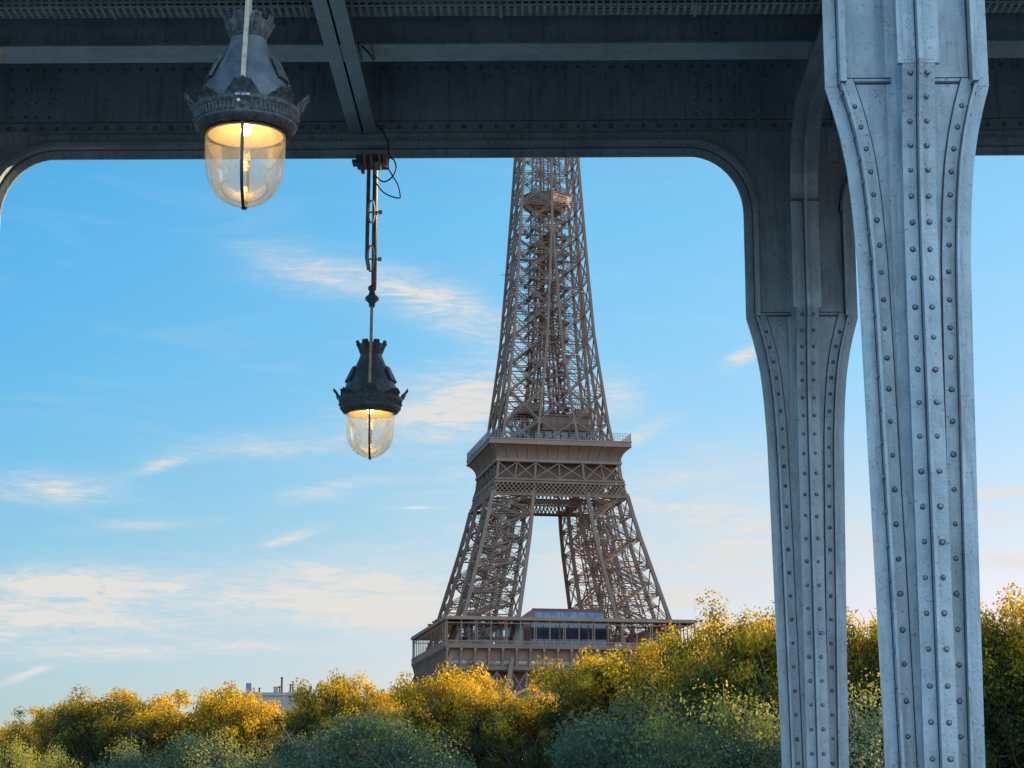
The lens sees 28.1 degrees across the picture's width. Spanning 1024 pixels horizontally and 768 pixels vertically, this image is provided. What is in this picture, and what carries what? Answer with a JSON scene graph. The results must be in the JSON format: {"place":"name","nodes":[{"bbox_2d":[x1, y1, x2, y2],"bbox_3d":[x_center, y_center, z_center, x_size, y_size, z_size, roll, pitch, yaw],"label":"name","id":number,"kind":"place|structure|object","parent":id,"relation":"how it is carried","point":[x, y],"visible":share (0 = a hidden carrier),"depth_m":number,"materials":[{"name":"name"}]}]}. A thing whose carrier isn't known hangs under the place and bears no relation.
{"place":"outdoors","nodes":[
{"label":"outdoors","id":0,"kind":"place"},
{"bbox_2d":[242,677,319,748],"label":"apartment building","id":1,"kind":"structure","parent":0,"point":[282,697],"depth_m":446.25,"materials":[{"name":"stone"}]},
{"bbox_2d":[0,155,1023,759],"label":"sky","id":2,"kind":"structure","parent":0,"point":[187,501],"materials":[{"name":"blue"}]},
{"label":"pavement","id":3,"kind":"structure","parent":0,"visible":0},
{"bbox_2d":[743,198,857,767],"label":"viaduct column","id":4,"kind":"structure","parent":3,"relation":"on","point":[801,291],"depth_m":22.01,"materials":[{"name":"metal"}]},
{"bbox_2d":[0,0,1023,217],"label":"viaduct girder","id":5,"kind":"object","parent":4,"relation":"on","point":[741,101],"visible":0.76,"depth_m":22.90,"materials":[{"name":"metal"}]},
{"bbox_2d":[183,0,309,209],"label":"hanging lantern","id":6,"kind":"object","parent":5,"relation":"hanging from","point":[244,96],"visible":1,"depth_m":13.29,"materials":[{"name":"metal"}]},
{"bbox_2d":[352,152,387,173],"bbox_3d":[-1.584,-2.447,22.918,0.403,0.201,0.311,0,-12,1],"label":"lantern bracket","id":7,"kind":"object","parent":5,"relation":"attached to","point":[378,161],"visible":0.99,"depth_m":22.80,"materials":[{"name":"metal"}]},
{"bbox_2d":[333,165,407,459],"bbox_3d":[-1.545,-0.846,22.586,0.779,3.410,0.779,5,-13,-23],"label":"hanging lantern","id":8,"kind":"object","parent":7,"relation":"hanging from","point":[369,391],"visible":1,"depth_m":22.31,"materials":[{"name":"metal"}]},
{"bbox_2d":[358,42,400,198],"bbox_3d":[-1.407,-2.744,21.463,0.324,0.877,2.613,0,-12,1],"label":"loose cable","id":9,"kind":"object","parent":5,"relation":"hanging from","point":[373,59],"visible":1,"depth_m":22.68,"materials":[{"name":"rubber"}]},
{"bbox_2d":[0,0,1023,19],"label":"cable tray","id":10,"kind":"object","parent":5,"relation":"attached to","point":[307,8],"visible":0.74,"depth_m":19.96,"materials":[{"name":"metal"}]},
{"bbox_2d":[822,0,988,767],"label":"viaduct column","id":11,"kind":"structure","parent":3,"relation":"on","point":[906,84],"depth_m":14.81,"materials":[{"name":"metal"}]},
{"bbox_3d":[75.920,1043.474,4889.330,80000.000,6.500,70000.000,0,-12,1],"label":"ground","id":12,"kind":"structure","parent":0,"visible":0},
{"bbox_2d":[0,720,35,764],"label":"plane tree","id":13,"kind":"object","parent":12,"relation":"on","point":[3,741],"visible":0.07,"depth_m":294.12,"materials":[{"name":"yellow plant"}]},
{"bbox_2d":[0,736,43,767],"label":"young tree","id":14,"kind":"object","parent":12,"relation":"on","point":[15,758],"visible":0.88,"depth_m":167.43,"materials":[{"name":"green plant"}]},
{"bbox_2d":[0,704,48,767],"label":"plane tree","id":15,"kind":"object","parent":12,"relation":"on","point":[17,730],"visible":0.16,"depth_m":274.18,"materials":[{"name":"green plant"}]},
{"bbox_2d":[22,742,80,767],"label":"young tree","id":16,"kind":"object","parent":12,"relation":"on","point":[47,765],"visible":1,"depth_m":157.82,"materials":[{"name":"green plant"}]},
{"bbox_2d":[25,694,100,767],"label":"plane tree","id":17,"kind":"object","parent":12,"relation":"on","point":[39,728],"visible":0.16,"depth_m":257.33,"materials":[{"name":"green plant"}]},
{"bbox_2d":[44,684,158,767],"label":"plane tree","id":18,"kind":"object","parent":12,"relation":"on","point":[73,734],"visible":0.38,"depth_m":244.35,"materials":[{"name":"green plant"}]},
{"bbox_2d":[87,733,170,767],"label":"young tree","id":19,"kind":"object","parent":12,"relation":"on","point":[131,762],"visible":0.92,"depth_m":161.64,"materials":[{"name":"green plant"}]},
{"bbox_2d":[87,692,180,767],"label":"plane tree","id":20,"kind":"object","parent":12,"relation":"on","point":[108,720],"visible":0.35,"depth_m":240.55,"materials":[{"name":"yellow plant"}]},
{"bbox_2d":[111,689,201,767],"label":"plane tree","id":21,"kind":"object","parent":12,"relation":"on","point":[165,723],"visible":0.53,"depth_m":235.02,"materials":[{"name":"green plant"}]},
{"bbox_2d":[128,727,247,767],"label":"young tree","id":22,"kind":"object","parent":12,"relation":"on","point":[190,754],"visible":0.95,"depth_m":156.80,"materials":[{"name":"green plant"}]},
{"bbox_2d":[168,681,269,767],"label":"plane tree","id":23,"kind":"object","parent":12,"relation":"on","point":[229,703],"visible":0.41,"depth_m":227.44,"materials":[{"name":"yellow plant"}]},
{"bbox_2d":[209,698,287,767],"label":"plane tree","id":24,"kind":"object","parent":12,"relation":"on","point":[252,731],"visible":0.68,"depth_m":223.88,"materials":[{"name":"yellow plant"}]},
{"bbox_2d":[221,736,294,767],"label":"young tree","id":25,"kind":"object","parent":12,"relation":"on","point":[255,762],"visible":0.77,"depth_m":152.09,"materials":[{"name":"green plant"}]},
{"bbox_2d":[267,680,331,767],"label":"plane tree","id":26,"kind":"object","parent":12,"relation":"on","point":[287,726],"visible":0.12,"depth_m":218.24,"materials":[{"name":"green plant"}]},
{"bbox_2d":[265,722,372,767],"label":"young tree","id":27,"kind":"object","parent":12,"relation":"on","point":[300,748],"visible":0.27,"depth_m":136.92,"materials":[{"name":"green plant"}]},
{"bbox_2d":[287,667,387,759],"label":"plane tree","id":28,"kind":"object","parent":12,"relation":"on","point":[340,691],"visible":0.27,"depth_m":213.69,"materials":[{"name":"yellow plant"}]},
{"bbox_2d":[302,687,412,756],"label":"plane tree","id":29,"kind":"object","parent":12,"relation":"on","point":[376,698],"visible":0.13,"depth_m":210.47,"materials":[{"name":"yellow plant"}]},
{"bbox_2d":[286,703,475,767],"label":"young tree","id":30,"kind":"object","parent":12,"relation":"on","point":[375,732],"visible":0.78,"depth_m":131.28,"materials":[{"name":"green plant"}]},
{"bbox_2d":[360,691,436,766],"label":"plane tree","id":31,"kind":"object","parent":12,"relation":"on","point":[386,712],"visible":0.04,"depth_m":203.42,"materials":[{"name":"yellow plant"}]},
{"bbox_2d":[358,724,476,767],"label":"young tree","id":32,"kind":"object","parent":12,"relation":"on","point":[419,758],"visible":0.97,"depth_m":128.10,"materials":[{"name":"green plant"}]},
{"bbox_2d":[388,660,514,758],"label":"plane tree","id":33,"kind":"object","parent":12,"relation":"on","point":[442,714],"visible":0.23,"depth_m":191.72,"materials":[{"name":"yellow plant"}]},
{"bbox_2d":[438,675,528,767],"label":"plane tree","id":34,"kind":"object","parent":12,"relation":"on","point":[470,717],"visible":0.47,"depth_m":184.96,"materials":[{"name":"yellow plant"}]},
{"bbox_2d":[469,674,574,767],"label":"plane tree","id":35,"kind":"object","parent":12,"relation":"on","point":[513,725],"visible":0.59,"depth_m":179.76,"materials":[{"name":"green plant"}]},
{"bbox_2d":[410,158,697,713],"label":"lattice tower","id":36,"kind":"structure","parent":12,"relation":"on","point":[549,453],"depth_m":594.89,"materials":[{"name":"metal"}]},
{"bbox_2d":[464,623,523,645],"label":"gallery window","id":37,"kind":"structure","parent":36,"relation":"in","point":[510,630],"depth_m":567.65,"materials":[{"name":"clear glass"}]},
{"bbox_2d":[527,644,627,767],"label":"plane tree","id":38,"kind":"object","parent":12,"relation":"on","point":[549,722],"visible":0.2,"depth_m":173.70,"materials":[{"name":"green plant"}]},
{"bbox_2d":[544,700,666,767],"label":"young tree","id":39,"kind":"object","parent":12,"relation":"on","point":[577,756],"visible":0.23,"depth_m":116.34,"materials":[{"name":"green plant"}]},
{"bbox_2d":[554,636,688,759],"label":"plane tree","id":40,"kind":"object","parent":12,"relation":"on","point":[606,677],"visible":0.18,"depth_m":169.22,"materials":[{"name":"green plant"}]},
{"bbox_2d":[543,684,712,767],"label":"young tree","id":41,"kind":"object","parent":12,"relation":"on","point":[627,735],"visible":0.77,"depth_m":112.40,"materials":[{"name":"green plant"}]},
{"bbox_2d":[603,647,687,763],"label":"plane tree","id":42,"kind":"object","parent":12,"relation":"on","point":[628,693],"visible":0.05,"depth_m":158.66,"materials":[{"name":"green plant"}]},
{"bbox_2d":[618,715,727,767],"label":"young tree","id":43,"kind":"object","parent":12,"relation":"on","point":[653,761],"visible":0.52,"depth_m":109.58,"materials":[{"name":"green plant"}]},
{"bbox_2d":[628,611,749,760],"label":"plane tree","id":44,"kind":"object","parent":12,"relation":"on","point":[697,643],"visible":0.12,"depth_m":135.90,"materials":[{"name":"green plant"}]},
{"bbox_2d":[645,678,780,767],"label":"young tree","id":45,"kind":"object","parent":12,"relation":"on","point":[724,717],"visible":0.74,"depth_m":101.46,"materials":[{"name":"green plant"}]},
{"bbox_2d":[661,589,778,742],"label":"plane tree","id":46,"kind":"object","parent":12,"relation":"on","point":[730,650],"visible":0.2,"depth_m":124.96,"materials":[{"name":"green plant"}]},
{"bbox_2d":[691,698,780,767],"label":"young tree","id":47,"kind":"object","parent":12,"relation":"on","point":[758,753],"visible":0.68,"depth_m":100.09,"materials":[{"name":"green plant"}]},
{"bbox_2d":[700,615,883,763],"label":"plane tree","id":48,"kind":"object","parent":12,"relation":"on","point":[770,683],"visible":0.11,"depth_m":121.63,"materials":[{"name":"green plant"}]},
{"bbox_2d":[765,668,884,767],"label":"young tree","id":49,"kind":"object","parent":12,"relation":"on","point":[860,731],"visible":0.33,"depth_m":96.73,"materials":[{"name":"green plant"}]},
{"bbox_2d":[846,606,881,766],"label":"plane tree","id":50,"kind":"object","parent":12,"relation":"on","point":[857,646],"visible":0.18,"depth_m":120.52,"materials":[{"name":"green plant"}]},
{"bbox_2d":[847,608,883,751],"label":"plane tree","id":51,"kind":"object","parent":12,"relation":"on","point":[874,631],"visible":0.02,"depth_m":119.48,"materials":[{"name":"green plant"}]},
{"bbox_2d":[879,582,1023,767],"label":"plane tree","id":52,"kind":"object","parent":12,"relation":"on","point":[988,627],"visible":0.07,"depth_m":114.07,"materials":[{"name":"green plant"}]},
{"bbox_2d":[981,589,1023,767],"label":"plane tree","id":53,"kind":"object","parent":12,"relation":"on","point":[997,718],"visible":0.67,"depth_m":111.89,"materials":[{"name":"green plant"}]},
{"bbox_2d":[989,644,1023,767],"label":"plane tree","id":54,"kind":"object","parent":12,"relation":"on","point":[1021,673],"visible":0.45,"depth_m":112.02,"materials":[{"name":"green plant"}]}
]}

